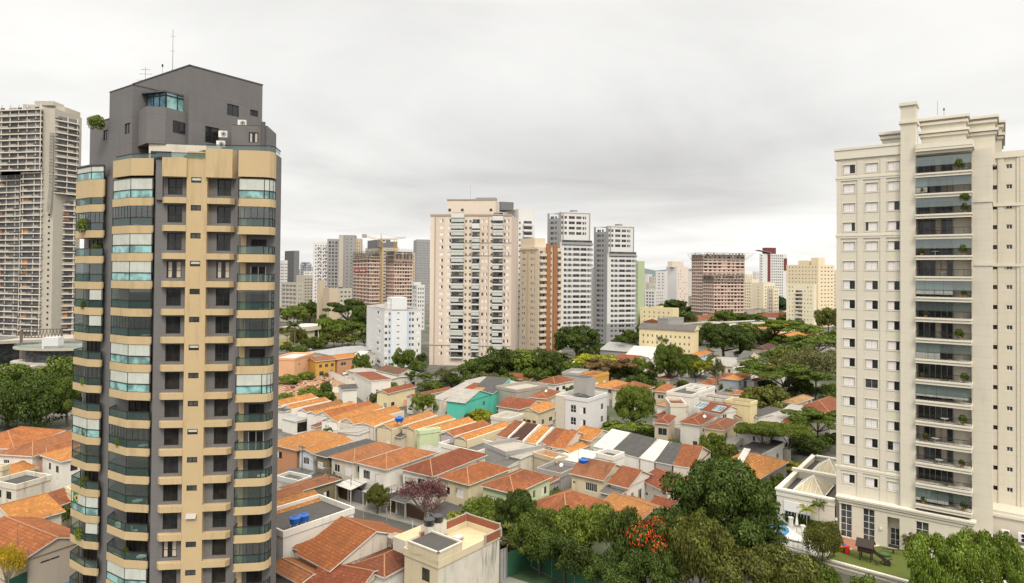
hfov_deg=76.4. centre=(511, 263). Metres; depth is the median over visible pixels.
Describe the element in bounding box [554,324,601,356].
tree
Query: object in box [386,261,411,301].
window
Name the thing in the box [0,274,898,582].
ground
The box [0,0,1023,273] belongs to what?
sky
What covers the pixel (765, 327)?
house
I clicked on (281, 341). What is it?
lawn
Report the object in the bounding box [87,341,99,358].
balcony door
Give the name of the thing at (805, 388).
tree
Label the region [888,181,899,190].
window
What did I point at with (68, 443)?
house
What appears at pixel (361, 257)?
window
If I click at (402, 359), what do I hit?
tree
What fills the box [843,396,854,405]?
window
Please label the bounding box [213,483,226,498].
window
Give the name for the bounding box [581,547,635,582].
tree
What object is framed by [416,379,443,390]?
shrub
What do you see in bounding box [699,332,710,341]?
tree
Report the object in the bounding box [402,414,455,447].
house
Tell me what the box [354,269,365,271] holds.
banner
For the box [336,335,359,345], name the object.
tree
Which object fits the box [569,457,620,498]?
house
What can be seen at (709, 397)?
house
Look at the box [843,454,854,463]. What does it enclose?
window
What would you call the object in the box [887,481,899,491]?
window
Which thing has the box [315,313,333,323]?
tree
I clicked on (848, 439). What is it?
window
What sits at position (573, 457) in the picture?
house
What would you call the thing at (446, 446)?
house
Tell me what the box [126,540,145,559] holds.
balcony door
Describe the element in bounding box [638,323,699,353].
apartment block
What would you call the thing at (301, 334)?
tree
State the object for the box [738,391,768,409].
house
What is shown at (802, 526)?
pillar
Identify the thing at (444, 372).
tree
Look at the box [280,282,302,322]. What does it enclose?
office block
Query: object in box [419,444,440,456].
annex
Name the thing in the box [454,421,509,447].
house
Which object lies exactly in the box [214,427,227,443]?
window
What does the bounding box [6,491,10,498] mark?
window
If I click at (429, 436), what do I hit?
house
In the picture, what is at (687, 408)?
annex
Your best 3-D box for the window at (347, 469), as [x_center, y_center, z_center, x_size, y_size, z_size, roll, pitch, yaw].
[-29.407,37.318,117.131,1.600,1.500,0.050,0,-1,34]
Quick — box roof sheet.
[738,448,750,461]
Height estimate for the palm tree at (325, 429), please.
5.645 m
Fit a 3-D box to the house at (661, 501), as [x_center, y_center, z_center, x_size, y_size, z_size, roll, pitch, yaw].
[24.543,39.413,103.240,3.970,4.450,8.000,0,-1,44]
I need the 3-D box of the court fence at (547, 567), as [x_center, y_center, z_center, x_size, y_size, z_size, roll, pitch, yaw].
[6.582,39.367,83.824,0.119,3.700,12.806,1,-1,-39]
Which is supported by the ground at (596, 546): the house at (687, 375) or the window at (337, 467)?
the house at (687, 375)
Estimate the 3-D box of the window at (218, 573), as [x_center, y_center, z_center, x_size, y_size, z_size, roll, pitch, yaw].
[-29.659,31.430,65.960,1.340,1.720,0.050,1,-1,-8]
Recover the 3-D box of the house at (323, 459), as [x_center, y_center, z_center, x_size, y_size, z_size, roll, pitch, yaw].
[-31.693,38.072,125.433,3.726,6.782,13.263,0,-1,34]
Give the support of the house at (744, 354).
on the ground at (596, 546)
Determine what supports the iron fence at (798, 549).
on the garden wall at (880, 575)
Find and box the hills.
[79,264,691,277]
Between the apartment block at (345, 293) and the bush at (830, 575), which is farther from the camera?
the apartment block at (345, 293)
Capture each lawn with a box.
[279,331,363,344]
[828,546,950,579]
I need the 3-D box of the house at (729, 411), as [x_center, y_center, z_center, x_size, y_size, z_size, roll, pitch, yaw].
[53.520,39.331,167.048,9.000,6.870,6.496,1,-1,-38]
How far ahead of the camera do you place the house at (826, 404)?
167.84 m
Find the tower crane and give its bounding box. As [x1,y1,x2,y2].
[362,234,403,299]
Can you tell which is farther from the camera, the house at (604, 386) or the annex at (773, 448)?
the house at (604, 386)
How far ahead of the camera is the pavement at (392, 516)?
106.94 m
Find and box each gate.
[338,486,348,499]
[347,489,366,504]
[386,499,396,513]
[395,502,406,515]
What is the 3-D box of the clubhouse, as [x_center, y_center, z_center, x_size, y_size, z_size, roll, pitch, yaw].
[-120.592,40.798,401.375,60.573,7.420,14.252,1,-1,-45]
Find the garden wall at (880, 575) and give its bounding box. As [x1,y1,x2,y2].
[785,547,908,582]
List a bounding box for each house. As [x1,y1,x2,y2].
[0,426,65,450]
[0,430,71,471]
[0,463,10,476]
[0,470,51,503]
[0,492,65,524]
[0,515,78,582]
[9,461,38,474]
[38,440,80,472]
[39,444,79,490]
[47,487,70,526]
[66,485,78,527]
[276,494,354,560]
[276,557,316,582]
[277,429,348,474]
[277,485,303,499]
[277,490,320,513]
[278,393,318,407]
[278,474,341,499]
[279,352,313,381]
[281,397,330,414]
[292,538,312,558]
[295,516,404,572]
[297,400,341,417]
[297,436,353,474]
[303,316,316,321]
[305,563,378,582]
[306,401,355,431]
[309,355,336,377]
[313,439,376,473]
[315,401,372,423]
[321,403,384,430]
[329,441,402,481]
[331,353,355,374]
[337,384,357,402]
[337,425,370,442]
[340,405,403,429]
[347,368,409,385]
[353,413,394,440]
[353,546,404,582]
[354,371,391,402]
[356,446,435,497]
[375,365,418,387]
[376,383,416,407]
[377,410,437,444]
[393,512,501,582]
[400,448,487,507]
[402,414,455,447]
[405,386,450,413]
[416,427,440,447]
[427,416,476,441]
[432,381,477,416]
[437,461,511,506]
[438,439,491,454]
[440,420,490,442]
[443,383,478,414]
[445,388,490,419]
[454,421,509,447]
[465,376,515,382]
[474,376,509,413]
[480,469,552,500]
[484,437,545,463]
[490,411,523,424]
[496,396,540,412]
[496,420,526,440]
[509,422,537,441]
[509,444,543,470]
[510,373,537,381]
[519,401,555,425]
[525,425,550,445]
[529,389,560,404]
[533,449,568,471]
[535,488,609,515]
[536,460,575,490]
[537,375,573,392]
[538,427,564,448]
[551,429,583,452]
[555,375,607,430]
[555,449,595,463]
[556,441,589,453]
[562,368,588,378]
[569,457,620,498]
[572,361,609,371]
[576,425,608,450]
[580,371,608,384]
[593,429,630,451]
[595,379,627,405]
[595,448,624,464]
[603,492,668,522]
[607,465,652,498]
[610,381,654,409]
[613,433,656,468]
[615,354,648,370]
[640,439,673,471]
[643,318,657,322]
[644,467,687,500]
[650,495,678,509]
[651,411,665,425]
[653,384,675,411]
[653,414,676,440]
[655,374,679,388]
[655,401,665,412]
[655,441,681,471]
[657,317,683,324]
[665,397,686,428]
[666,383,714,416]
[673,443,710,476]
[678,413,715,444]
[679,370,703,376]
[684,314,729,322]
[684,321,730,330]
[692,349,714,360]
[695,379,720,392]
[698,393,731,413]
[699,402,737,419]
[702,417,739,439]
[706,357,736,373]
[707,372,733,390]
[711,320,764,324]
[721,372,752,389]
[726,397,757,422]
[727,390,743,396]
[732,363,776,377]
[732,452,788,491]
[733,415,742,422]
[736,350,759,366]
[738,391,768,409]
[739,421,787,448]
[744,308,785,314]
[745,377,764,388]
[751,343,775,363]
[752,324,794,332]
[754,406,781,422]
[759,312,785,319]
[761,332,817,344]
[766,404,802,422]
[768,376,787,387]
[780,417,793,423]
[781,394,813,407]
[800,346,834,354]
[801,396,835,433]
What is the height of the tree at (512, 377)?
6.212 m
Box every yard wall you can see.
[327,370,354,383]
[332,386,338,392]
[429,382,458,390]
[675,428,679,436]
[783,448,790,460]
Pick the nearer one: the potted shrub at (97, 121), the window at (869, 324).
the potted shrub at (97, 121)
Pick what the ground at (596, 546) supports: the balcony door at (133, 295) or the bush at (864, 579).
the bush at (864, 579)
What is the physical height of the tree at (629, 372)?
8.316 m
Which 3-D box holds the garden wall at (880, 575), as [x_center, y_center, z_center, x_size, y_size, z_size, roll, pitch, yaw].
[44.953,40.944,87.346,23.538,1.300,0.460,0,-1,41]
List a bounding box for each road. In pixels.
[279,336,428,354]
[353,509,601,582]
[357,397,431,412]
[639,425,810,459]
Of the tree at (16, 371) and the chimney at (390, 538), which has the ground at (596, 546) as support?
the tree at (16, 371)
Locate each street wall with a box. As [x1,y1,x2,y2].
[367,500,385,509]
[406,503,426,520]
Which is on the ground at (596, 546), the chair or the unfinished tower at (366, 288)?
the unfinished tower at (366, 288)
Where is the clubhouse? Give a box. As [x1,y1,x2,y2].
[279,323,349,338]
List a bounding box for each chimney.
[387,532,399,546]
[395,432,406,447]
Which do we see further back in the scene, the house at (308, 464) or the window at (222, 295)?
the house at (308, 464)
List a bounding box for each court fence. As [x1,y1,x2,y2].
[8,547,28,582]
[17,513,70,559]
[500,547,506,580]
[507,546,530,576]
[530,553,599,582]
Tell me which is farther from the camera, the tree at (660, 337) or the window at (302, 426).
the tree at (660, 337)
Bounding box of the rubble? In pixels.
[281,375,334,393]
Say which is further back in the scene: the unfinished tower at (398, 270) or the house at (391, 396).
the unfinished tower at (398, 270)
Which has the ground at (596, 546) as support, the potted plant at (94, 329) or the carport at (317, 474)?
the carport at (317, 474)
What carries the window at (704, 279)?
in the unfinished tower at (723, 293)
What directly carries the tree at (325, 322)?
on the ground at (596, 546)
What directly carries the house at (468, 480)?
on the ground at (596, 546)
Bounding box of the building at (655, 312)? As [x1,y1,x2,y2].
[640,305,678,323]
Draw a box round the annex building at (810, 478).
[775,454,835,526]
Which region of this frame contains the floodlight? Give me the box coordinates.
[499,539,507,582]
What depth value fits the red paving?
95.16 m
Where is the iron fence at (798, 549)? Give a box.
[773,537,807,552]
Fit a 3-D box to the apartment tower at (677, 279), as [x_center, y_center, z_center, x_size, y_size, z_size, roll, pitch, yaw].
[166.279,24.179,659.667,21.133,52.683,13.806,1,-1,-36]
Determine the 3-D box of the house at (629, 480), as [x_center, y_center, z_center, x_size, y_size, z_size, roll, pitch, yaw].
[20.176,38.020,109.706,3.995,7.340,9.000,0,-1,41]
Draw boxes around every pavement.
[337,498,647,582]
[500,577,527,582]
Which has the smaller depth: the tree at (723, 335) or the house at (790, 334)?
the tree at (723, 335)
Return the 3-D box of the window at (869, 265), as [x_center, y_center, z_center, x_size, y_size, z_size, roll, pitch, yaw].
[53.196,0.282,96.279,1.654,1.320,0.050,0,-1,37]
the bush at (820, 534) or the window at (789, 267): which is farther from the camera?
the window at (789, 267)
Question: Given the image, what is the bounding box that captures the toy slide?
[837,544,849,554]
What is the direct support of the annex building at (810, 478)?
on the ground at (596, 546)
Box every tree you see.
[0,363,34,380]
[0,370,77,427]
[0,374,34,427]
[0,542,29,582]
[12,373,41,381]
[31,355,81,380]
[39,376,81,426]
[279,307,301,325]
[279,327,297,341]
[279,342,292,352]
[281,305,310,320]
[285,320,303,345]
[288,328,308,345]
[298,301,316,322]
[303,337,324,350]
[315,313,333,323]
[316,317,333,345]
[319,382,332,393]
[322,299,366,333]
[322,331,347,347]
[323,323,351,345]
[323,425,332,431]
[333,318,349,333]
[334,321,366,345]
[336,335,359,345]
[349,305,366,323]
[351,352,372,368]
[354,332,365,345]
[364,482,392,513]
[369,393,376,401]
[389,347,419,368]
[395,475,448,517]
[403,371,419,380]
[409,391,438,411]
[416,352,427,362]
[417,372,433,382]
[433,366,450,381]
[439,373,461,386]
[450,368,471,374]
[457,374,468,383]
[458,356,494,378]
[469,371,497,378]
[475,346,515,374]
[493,374,517,380]
[494,488,537,541]
[498,349,547,374]
[507,506,565,574]
[517,367,551,382]
[527,347,565,375]
[535,519,593,582]
[550,360,582,375]
[552,502,614,565]
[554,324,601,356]
[556,352,573,361]
[571,353,617,370]
[577,349,593,354]
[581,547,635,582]
[582,357,638,380]
[601,420,653,432]
[602,506,677,578]
[609,365,646,379]
[612,335,638,342]
[614,384,655,433]
[616,330,638,343]
[618,541,681,582]
[625,375,658,385]
[631,356,655,369]
[638,370,657,380]
[645,343,694,383]
[649,455,781,548]
[657,336,668,341]
[659,299,688,312]
[668,510,735,582]
[679,310,696,320]
[680,353,699,359]
[687,360,713,382]
[693,357,714,377]
[698,321,755,356]
[698,432,739,460]
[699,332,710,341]
[709,310,741,321]
[709,355,725,383]
[709,541,821,582]
[720,512,788,579]
[728,314,767,320]
[733,345,758,357]
[733,420,784,443]
[734,360,834,391]
[737,319,817,345]
[738,384,789,408]
[742,325,760,331]
[742,355,768,363]
[751,329,778,344]
[757,378,776,386]
[759,349,781,359]
[766,423,815,448]
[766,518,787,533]
[768,335,795,348]
[768,349,815,368]
[773,344,805,350]
[774,345,835,399]
[776,314,785,319]
[779,296,785,310]
[780,407,835,436]
[781,377,809,388]
[782,334,835,351]
[786,381,824,395]
[787,319,804,324]
[796,503,815,525]
[797,327,824,335]
[810,499,827,522]
[813,307,835,330]
[816,432,835,451]
[818,392,835,399]
[824,330,835,335]
[903,530,990,582]
[907,553,951,582]
[946,526,1023,582]
[983,556,1023,582]
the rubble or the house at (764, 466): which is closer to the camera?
the house at (764, 466)
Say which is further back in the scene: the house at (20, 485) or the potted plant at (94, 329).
the house at (20, 485)
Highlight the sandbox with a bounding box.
[878,551,890,556]
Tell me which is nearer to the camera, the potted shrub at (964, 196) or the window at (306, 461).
the potted shrub at (964, 196)
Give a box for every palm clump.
[443,508,475,519]
[484,515,525,552]
[786,459,801,475]
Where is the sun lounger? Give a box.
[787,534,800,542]
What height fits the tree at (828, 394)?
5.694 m
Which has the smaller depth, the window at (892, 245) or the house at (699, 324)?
the window at (892, 245)
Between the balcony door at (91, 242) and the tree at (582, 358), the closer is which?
the balcony door at (91, 242)
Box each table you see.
[132,499,142,503]
[136,554,145,559]
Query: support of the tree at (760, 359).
on the ground at (596, 546)
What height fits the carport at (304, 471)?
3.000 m
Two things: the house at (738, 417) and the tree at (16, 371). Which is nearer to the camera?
the house at (738, 417)
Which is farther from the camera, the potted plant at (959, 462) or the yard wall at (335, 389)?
the yard wall at (335, 389)
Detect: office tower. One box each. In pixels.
[285,251,298,281]
[300,262,311,274]
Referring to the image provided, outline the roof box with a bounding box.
[686,385,705,391]
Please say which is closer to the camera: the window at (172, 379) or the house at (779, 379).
the window at (172, 379)
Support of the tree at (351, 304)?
on the lawn at (281, 341)
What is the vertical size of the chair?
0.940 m
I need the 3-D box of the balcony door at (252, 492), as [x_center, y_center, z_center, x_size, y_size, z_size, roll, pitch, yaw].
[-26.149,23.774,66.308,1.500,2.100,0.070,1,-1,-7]
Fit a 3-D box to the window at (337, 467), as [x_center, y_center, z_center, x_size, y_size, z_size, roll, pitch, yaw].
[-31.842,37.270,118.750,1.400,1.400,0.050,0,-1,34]
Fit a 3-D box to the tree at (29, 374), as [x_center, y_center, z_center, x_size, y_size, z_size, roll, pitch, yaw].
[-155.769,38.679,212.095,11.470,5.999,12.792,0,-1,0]
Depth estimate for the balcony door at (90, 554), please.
72.10 m
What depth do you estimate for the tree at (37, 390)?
158.33 m
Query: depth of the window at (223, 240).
66.42 m
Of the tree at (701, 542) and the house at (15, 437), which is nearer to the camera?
the tree at (701, 542)
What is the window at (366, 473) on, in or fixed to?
in the house at (384, 470)
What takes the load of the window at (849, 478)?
in the apartment tower at (892, 344)
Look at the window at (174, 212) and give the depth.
65.84 m
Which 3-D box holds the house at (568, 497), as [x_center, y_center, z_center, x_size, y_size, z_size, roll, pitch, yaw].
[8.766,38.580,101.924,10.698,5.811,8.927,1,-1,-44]
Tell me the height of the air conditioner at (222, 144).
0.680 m
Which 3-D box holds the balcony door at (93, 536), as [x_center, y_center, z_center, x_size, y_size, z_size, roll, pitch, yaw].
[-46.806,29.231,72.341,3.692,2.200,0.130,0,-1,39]
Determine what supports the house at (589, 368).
on the ground at (596, 546)
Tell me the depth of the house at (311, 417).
160.02 m
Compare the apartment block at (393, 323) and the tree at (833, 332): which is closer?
the apartment block at (393, 323)
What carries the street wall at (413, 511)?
on the pavement at (392, 516)
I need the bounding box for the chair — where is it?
[115,522,120,528]
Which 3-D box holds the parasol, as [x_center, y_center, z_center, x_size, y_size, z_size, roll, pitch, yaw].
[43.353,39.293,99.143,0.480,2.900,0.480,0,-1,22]
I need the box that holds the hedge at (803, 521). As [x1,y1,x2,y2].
[780,513,823,526]
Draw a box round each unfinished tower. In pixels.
[0,101,81,343]
[353,251,380,304]
[365,239,398,303]
[385,249,412,306]
[686,252,756,315]
[702,273,743,314]
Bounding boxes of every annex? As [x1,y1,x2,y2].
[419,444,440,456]
[494,458,518,472]
[549,470,561,491]
[661,406,689,417]
[724,435,742,455]
[737,439,784,459]
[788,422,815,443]
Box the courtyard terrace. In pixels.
[785,524,1006,582]
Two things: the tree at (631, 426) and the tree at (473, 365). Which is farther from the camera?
the tree at (473, 365)
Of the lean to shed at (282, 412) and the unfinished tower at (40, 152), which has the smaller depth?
the lean to shed at (282, 412)
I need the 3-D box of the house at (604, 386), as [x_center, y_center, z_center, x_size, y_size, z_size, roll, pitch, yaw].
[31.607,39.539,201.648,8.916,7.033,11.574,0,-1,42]
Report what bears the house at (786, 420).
on the ground at (596, 546)
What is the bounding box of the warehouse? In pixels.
[496,381,547,403]
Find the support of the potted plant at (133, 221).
on the apartment tower at (185, 274)
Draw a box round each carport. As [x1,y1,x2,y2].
[280,467,313,479]
[312,472,335,477]
[335,478,366,505]
[362,484,405,494]
[390,492,417,514]
[428,501,462,518]
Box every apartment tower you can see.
[69,64,281,582]
[312,235,362,302]
[413,239,429,303]
[429,198,517,365]
[499,202,534,348]
[519,238,562,354]
[547,210,592,346]
[593,224,636,343]
[635,261,644,324]
[666,261,688,306]
[755,248,786,298]
[786,258,833,326]
[834,101,1023,556]
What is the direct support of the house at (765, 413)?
on the ground at (596, 546)
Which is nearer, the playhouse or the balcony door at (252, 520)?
the balcony door at (252, 520)
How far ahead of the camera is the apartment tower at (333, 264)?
559.55 m
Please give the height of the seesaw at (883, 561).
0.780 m
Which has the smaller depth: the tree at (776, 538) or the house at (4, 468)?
the tree at (776, 538)
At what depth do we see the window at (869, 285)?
96.26 m
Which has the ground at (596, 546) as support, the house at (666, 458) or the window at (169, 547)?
the house at (666, 458)
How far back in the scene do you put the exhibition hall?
265.06 m
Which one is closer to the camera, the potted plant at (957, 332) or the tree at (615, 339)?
the potted plant at (957, 332)
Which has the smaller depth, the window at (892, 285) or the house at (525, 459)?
the window at (892, 285)
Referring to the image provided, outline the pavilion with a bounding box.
[10,336,81,366]
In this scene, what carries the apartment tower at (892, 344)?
on the ground at (596, 546)
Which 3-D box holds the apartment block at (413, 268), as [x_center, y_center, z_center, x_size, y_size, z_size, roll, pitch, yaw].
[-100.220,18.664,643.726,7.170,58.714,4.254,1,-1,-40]
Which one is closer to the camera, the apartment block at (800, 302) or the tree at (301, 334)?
the tree at (301, 334)
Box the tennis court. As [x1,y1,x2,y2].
[511,566,558,582]
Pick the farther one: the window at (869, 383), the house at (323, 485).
the house at (323, 485)
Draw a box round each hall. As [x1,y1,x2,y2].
[0,329,78,364]
[600,342,638,357]
[626,346,655,366]
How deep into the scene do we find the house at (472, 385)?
177.79 m
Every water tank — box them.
[289,515,300,527]
[298,512,309,524]
[395,416,403,423]
[424,517,434,526]
[432,513,443,522]
[579,458,588,463]
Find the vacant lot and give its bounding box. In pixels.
[278,376,344,399]
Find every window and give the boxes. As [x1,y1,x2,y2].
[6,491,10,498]
[40,555,59,563]
[70,465,77,470]
[104,130,107,139]
[125,123,129,133]
[162,569,176,582]
[163,484,177,500]
[163,513,176,528]
[163,541,176,556]
[164,428,178,444]
[164,456,177,472]
[165,372,179,388]
[165,400,178,416]
[166,317,180,333]
[166,344,179,360]
[167,233,181,249]
[167,261,180,277]
[167,289,180,305]
[168,178,182,194]
[168,205,181,222]
[173,120,184,133]
[185,570,195,575]
[186,541,195,546]
[187,429,197,434]
[187,457,196,462]
[187,485,196,490]
[188,373,198,377]
[188,401,197,405]
[189,317,198,321]
[189,345,198,349]
[190,233,200,238]
[190,261,199,265]
[190,289,199,293]
[191,177,200,182]
[191,205,200,210]
[205,126,218,143]
[212,539,225,554]
[212,567,225,582]
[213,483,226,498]
[213,510,226,526]
[214,399,227,415]
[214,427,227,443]
[214,455,226,471]
[215,344,228,360]
[215,372,228,388]
[216,289,229,305]
[216,317,228,332]
[217,206,230,222]
[217,234,230,250]
[217,261,229,277]
[218,179,230,195]
[227,104,238,116]
[249,132,257,142]
[250,109,257,116]
[297,421,306,432]
[303,457,308,464]
[317,461,322,469]
[323,490,328,496]
[328,239,359,287]
[335,464,339,472]
[345,466,350,475]
[355,257,368,304]
[363,470,369,479]
[375,474,380,482]
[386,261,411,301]
[405,477,411,484]
[420,243,428,301]
[422,567,429,582]
[457,489,462,497]
[541,486,546,495]
[551,216,590,345]
[571,405,575,412]
[571,417,575,424]
[580,407,585,413]
[580,419,585,425]
[586,482,596,492]
[638,488,641,497]
[658,428,666,435]
[692,256,743,310]
[704,279,708,310]
[774,255,782,296]
[789,267,832,282]
[841,503,851,537]
[843,165,854,173]
[843,184,854,192]
[843,203,854,211]
[843,223,854,231]
[843,242,854,250]
[843,261,854,269]
[843,280,854,288]
[843,300,854,308]
[843,319,854,327]
[843,338,854,346]
[843,357,854,366]
[843,377,854,385]
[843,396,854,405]
[843,415,854,424]
[843,434,854,444]
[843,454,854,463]
[843,473,854,483]
[863,508,874,540]
[865,261,877,269]
[865,281,877,289]
[865,300,877,309]
[865,320,877,328]
[865,339,877,348]
[865,359,877,368]
[865,379,877,388]
[865,398,877,407]
[865,418,877,427]
[865,438,877,447]
[865,457,877,467]
[865,477,877,487]
[866,163,877,171]
[866,182,877,191]
[866,202,877,210]
[866,222,877,230]
[866,241,877,249]
[887,381,899,390]
[887,401,899,410]
[887,421,899,430]
[887,441,899,450]
[887,461,899,471]
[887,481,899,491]
[888,161,899,170]
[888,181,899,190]
[888,201,899,209]
[888,221,899,229]
[888,241,899,249]
[888,261,899,269]
[888,281,899,289]
[888,301,899,309]
[888,321,899,329]
[888,341,899,350]
[888,361,899,370]
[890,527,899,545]
[916,521,928,538]
[1006,184,1011,188]
[1006,305,1012,309]
[1006,325,1012,329]
[1006,345,1012,349]
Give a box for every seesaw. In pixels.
[875,558,892,565]
[882,548,902,553]
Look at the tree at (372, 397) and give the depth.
190.94 m
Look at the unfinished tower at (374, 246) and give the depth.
576.86 m
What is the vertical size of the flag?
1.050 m
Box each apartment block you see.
[280,260,287,307]
[296,275,312,303]
[304,271,312,274]
[317,281,324,318]
[323,288,338,319]
[339,288,351,320]
[366,297,420,366]
[411,282,424,329]
[412,253,414,281]
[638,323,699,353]
[644,274,651,290]
[645,289,664,306]
[646,283,655,289]
[649,277,655,282]
[656,271,666,299]
[688,271,691,295]
[745,274,752,278]
[745,279,758,308]
[752,282,775,308]
[753,271,758,278]
[767,288,778,312]
[786,284,815,324]
[834,270,836,308]
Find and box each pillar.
[788,516,793,526]
[800,524,805,535]
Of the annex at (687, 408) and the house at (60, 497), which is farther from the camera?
the annex at (687, 408)
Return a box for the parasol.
[795,513,797,530]
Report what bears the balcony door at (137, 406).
in the apartment tower at (185, 274)
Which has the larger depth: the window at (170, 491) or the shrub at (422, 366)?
the shrub at (422, 366)
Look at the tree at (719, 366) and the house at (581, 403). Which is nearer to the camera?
the house at (581, 403)
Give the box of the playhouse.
[855,537,890,565]
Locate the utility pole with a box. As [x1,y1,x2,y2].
[298,446,305,470]
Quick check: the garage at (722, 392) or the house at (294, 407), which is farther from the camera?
the garage at (722, 392)
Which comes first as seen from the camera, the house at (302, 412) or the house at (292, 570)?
the house at (292, 570)
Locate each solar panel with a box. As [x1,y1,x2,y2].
[694,402,708,407]
[712,405,725,411]
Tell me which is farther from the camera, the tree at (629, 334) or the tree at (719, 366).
the tree at (629, 334)
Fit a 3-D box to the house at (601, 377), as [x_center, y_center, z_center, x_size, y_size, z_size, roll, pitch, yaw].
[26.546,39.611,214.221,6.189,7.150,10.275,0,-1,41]
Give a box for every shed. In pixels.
[278,408,290,428]
[281,414,306,434]
[310,346,370,356]
[310,422,321,430]
[355,351,375,365]
[599,484,625,498]
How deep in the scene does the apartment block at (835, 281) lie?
560.36 m
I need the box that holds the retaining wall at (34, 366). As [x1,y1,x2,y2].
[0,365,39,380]
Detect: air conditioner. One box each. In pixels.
[216,141,225,147]
[218,131,227,137]
[238,120,246,124]
[1018,532,1023,542]
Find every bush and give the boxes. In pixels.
[61,505,70,525]
[278,393,295,399]
[297,385,322,397]
[320,391,336,400]
[462,495,504,518]
[463,413,475,417]
[470,408,492,423]
[676,380,689,387]
[770,473,784,492]
[770,489,776,510]
[793,554,819,565]
[801,520,843,561]
[814,562,842,582]
[849,574,876,582]
[896,528,919,544]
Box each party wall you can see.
[507,421,525,438]
[522,424,542,442]
[536,427,554,445]
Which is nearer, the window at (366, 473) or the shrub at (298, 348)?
the window at (366, 473)
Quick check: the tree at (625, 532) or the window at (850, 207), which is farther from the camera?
the window at (850, 207)
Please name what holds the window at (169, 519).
in the apartment tower at (185, 274)
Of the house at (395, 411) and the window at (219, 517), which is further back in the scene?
the house at (395, 411)
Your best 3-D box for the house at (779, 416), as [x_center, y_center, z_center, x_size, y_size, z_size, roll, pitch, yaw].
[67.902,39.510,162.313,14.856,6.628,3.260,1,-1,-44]
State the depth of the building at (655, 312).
436.96 m
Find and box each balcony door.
[83,548,96,566]
[83,575,95,582]
[84,523,96,540]
[85,445,98,462]
[85,470,97,488]
[86,367,99,384]
[86,392,99,410]
[87,315,100,332]
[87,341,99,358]
[88,265,101,280]
[88,290,100,306]
[89,198,102,203]
[89,214,102,229]
[89,239,101,255]
[126,512,146,531]
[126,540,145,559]
[127,456,146,475]
[127,484,146,503]
[128,401,147,419]
[128,428,147,447]
[130,292,149,307]
[130,319,149,335]
[131,210,150,224]
[246,542,261,561]
[246,570,261,582]
[247,486,262,505]
[247,514,262,533]
[248,404,263,421]
[248,431,263,449]
[248,459,262,477]
[249,349,264,365]
[250,267,265,281]
[250,294,265,309]
[250,322,264,337]
[251,212,266,225]
[251,239,265,253]
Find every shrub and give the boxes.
[86,115,105,129]
[279,374,301,384]
[289,344,307,352]
[297,371,315,379]
[408,361,427,371]
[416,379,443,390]
[549,488,562,494]
[585,345,602,353]
[632,424,654,437]
[653,381,666,394]
[706,354,718,359]
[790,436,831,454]
[817,383,835,394]
[959,193,969,199]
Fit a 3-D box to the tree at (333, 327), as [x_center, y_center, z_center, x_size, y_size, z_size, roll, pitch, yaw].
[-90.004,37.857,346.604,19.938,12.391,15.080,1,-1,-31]
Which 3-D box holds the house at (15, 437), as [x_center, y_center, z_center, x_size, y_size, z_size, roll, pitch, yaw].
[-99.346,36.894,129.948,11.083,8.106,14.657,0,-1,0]
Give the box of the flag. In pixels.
[73,492,78,502]
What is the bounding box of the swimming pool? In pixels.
[771,524,791,535]
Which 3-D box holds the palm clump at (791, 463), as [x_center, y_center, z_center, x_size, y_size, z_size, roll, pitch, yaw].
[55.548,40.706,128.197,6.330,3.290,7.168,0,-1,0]
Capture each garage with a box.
[277,471,311,489]
[718,388,737,395]
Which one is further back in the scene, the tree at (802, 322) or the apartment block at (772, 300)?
the apartment block at (772, 300)
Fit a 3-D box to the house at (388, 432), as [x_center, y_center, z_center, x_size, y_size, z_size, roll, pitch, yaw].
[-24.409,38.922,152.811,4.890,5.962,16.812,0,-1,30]
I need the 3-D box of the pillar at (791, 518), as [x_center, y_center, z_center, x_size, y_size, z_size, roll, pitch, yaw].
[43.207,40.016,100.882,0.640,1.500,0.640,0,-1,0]
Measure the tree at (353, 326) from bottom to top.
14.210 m
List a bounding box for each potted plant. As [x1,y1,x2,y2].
[74,526,86,541]
[76,217,89,235]
[79,476,90,488]
[80,300,88,309]
[80,377,88,384]
[82,451,93,462]
[84,321,97,332]
[91,242,102,255]
[115,437,124,447]
[120,547,130,558]
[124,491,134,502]
[126,327,135,335]
[127,218,136,224]
[922,432,929,440]
[953,158,964,169]
[954,329,964,338]
[958,244,967,253]
[958,415,967,424]
[958,459,965,467]
[960,202,969,211]
[960,289,967,297]
[960,372,969,382]
[960,501,966,510]
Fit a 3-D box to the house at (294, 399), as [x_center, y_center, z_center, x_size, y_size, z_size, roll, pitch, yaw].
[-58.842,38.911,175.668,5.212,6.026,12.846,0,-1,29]
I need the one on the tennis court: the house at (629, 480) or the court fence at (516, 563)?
the court fence at (516, 563)
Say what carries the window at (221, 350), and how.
in the apartment tower at (185, 274)
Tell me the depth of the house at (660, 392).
189.17 m
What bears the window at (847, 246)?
in the apartment tower at (892, 344)
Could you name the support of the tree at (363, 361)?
on the ground at (596, 546)
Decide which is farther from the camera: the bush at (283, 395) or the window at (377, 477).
the bush at (283, 395)
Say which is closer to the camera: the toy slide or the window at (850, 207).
the toy slide
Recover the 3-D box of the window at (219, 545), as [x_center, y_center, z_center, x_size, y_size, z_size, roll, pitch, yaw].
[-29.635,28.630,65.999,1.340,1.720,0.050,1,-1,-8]
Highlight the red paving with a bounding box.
[838,536,874,549]

